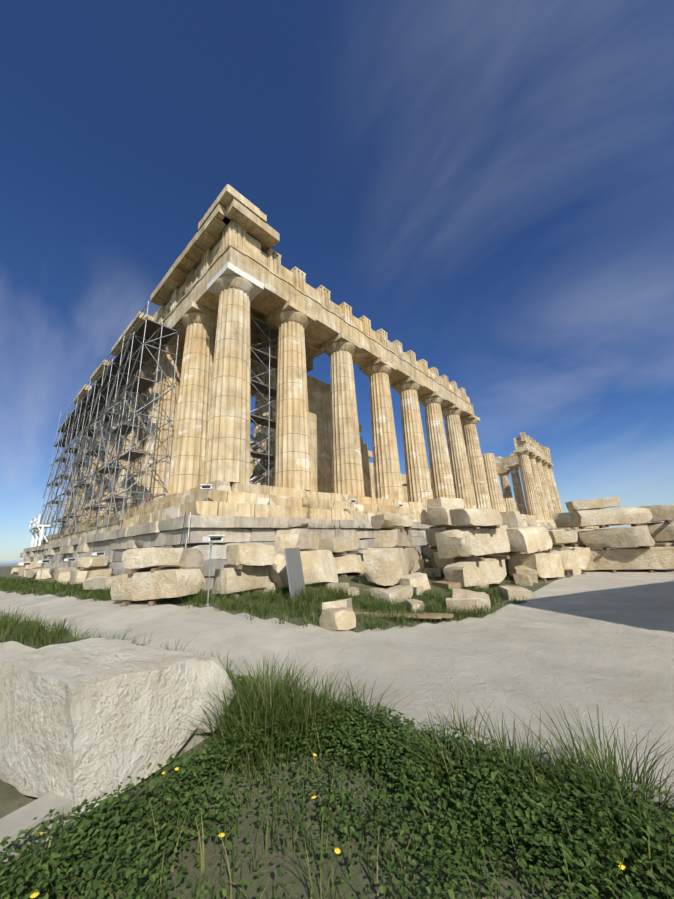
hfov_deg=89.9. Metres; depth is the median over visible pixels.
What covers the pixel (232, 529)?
foundation
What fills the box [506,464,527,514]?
column
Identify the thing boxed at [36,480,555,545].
krepis blocks
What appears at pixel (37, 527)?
crane
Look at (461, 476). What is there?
column
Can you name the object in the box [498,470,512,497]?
column
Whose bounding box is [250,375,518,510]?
cella
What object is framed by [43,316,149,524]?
clamps
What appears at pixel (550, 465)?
column
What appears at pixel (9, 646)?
block
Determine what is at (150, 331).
decks
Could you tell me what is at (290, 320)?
column
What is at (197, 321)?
column
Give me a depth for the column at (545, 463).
60.89 m
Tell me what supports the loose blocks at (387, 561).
on the timbers
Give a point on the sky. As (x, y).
(488, 184)
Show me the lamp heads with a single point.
(206, 538)
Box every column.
[61,426,87,528]
[69,418,97,526]
[82,402,113,522]
[95,386,130,517]
[113,365,154,512]
[136,339,183,505]
[167,301,217,495]
[203,262,263,483]
[251,345,277,485]
[267,300,315,490]
[319,332,364,496]
[359,357,403,501]
[391,376,432,502]
[418,391,455,498]
[441,404,475,508]
[460,414,491,508]
[482,453,505,511]
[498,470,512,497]
[503,498,515,511]
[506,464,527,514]
[513,448,541,515]
[528,452,548,516]
[535,456,553,516]
[542,460,558,512]
[548,463,562,512]
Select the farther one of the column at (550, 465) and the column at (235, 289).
the column at (550, 465)
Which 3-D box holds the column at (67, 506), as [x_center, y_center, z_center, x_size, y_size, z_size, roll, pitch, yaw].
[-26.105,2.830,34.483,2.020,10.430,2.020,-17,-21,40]
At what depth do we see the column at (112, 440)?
25.74 m
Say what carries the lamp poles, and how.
on the ground at (12, 798)
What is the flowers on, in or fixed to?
on the clover leaves
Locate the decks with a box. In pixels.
[48,315,278,525]
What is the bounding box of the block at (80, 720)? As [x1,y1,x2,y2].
[0,638,235,816]
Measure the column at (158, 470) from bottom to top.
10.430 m
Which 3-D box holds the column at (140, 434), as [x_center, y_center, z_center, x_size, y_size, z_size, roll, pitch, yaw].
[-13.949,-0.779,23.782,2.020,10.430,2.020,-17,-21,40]
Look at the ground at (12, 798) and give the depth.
1.92 m
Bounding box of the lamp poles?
[21,492,398,605]
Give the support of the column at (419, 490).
on the stepped base
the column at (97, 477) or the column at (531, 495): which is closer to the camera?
the column at (97, 477)
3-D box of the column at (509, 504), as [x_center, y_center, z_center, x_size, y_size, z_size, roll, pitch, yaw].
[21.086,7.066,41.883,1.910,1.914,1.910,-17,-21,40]
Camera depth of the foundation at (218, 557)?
14.11 m
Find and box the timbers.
[9,508,673,606]
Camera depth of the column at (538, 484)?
54.61 m
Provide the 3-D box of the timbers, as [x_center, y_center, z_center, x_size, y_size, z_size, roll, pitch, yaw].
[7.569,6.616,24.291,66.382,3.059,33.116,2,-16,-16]
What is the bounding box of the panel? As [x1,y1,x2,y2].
[284,548,304,601]
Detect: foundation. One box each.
[20,515,558,557]
[23,536,430,590]
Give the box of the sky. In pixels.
[0,0,673,560]
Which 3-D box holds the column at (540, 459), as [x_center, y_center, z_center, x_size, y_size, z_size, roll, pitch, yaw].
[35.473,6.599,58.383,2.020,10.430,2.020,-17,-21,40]
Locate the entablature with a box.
[74,184,551,484]
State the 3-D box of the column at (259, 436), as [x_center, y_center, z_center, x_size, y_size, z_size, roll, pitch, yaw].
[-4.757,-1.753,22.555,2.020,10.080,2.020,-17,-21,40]
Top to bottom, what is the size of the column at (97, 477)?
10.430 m
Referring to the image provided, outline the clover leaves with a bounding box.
[0,644,673,898]
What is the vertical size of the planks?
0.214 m
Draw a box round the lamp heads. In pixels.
[20,484,403,566]
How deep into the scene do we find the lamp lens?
11.38 m
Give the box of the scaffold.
[39,301,278,544]
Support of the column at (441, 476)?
on the stepped base
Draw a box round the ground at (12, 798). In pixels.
[0,542,673,898]
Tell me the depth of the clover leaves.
1.87 m
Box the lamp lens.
[24,486,402,564]
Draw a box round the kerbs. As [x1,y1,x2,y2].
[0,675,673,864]
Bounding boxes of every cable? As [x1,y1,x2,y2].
[179,512,185,547]
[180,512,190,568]
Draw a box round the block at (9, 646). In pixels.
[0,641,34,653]
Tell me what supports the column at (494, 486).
on the stepped base
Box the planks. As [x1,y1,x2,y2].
[354,580,461,618]
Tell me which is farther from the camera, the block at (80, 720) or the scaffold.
the scaffold
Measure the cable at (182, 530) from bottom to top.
2.154 m
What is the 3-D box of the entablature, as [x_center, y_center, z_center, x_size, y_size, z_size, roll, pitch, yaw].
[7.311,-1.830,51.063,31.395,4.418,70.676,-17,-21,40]
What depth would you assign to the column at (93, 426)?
31.20 m
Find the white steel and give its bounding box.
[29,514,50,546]
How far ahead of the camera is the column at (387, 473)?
23.92 m
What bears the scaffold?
on the stepped base
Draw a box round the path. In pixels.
[0,569,673,792]
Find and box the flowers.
[30,753,625,897]
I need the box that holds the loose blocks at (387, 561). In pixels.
[11,496,673,630]
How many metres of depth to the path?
4.90 m
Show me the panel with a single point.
(294, 569)
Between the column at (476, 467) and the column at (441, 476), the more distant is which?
the column at (476, 467)
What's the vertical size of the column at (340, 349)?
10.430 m

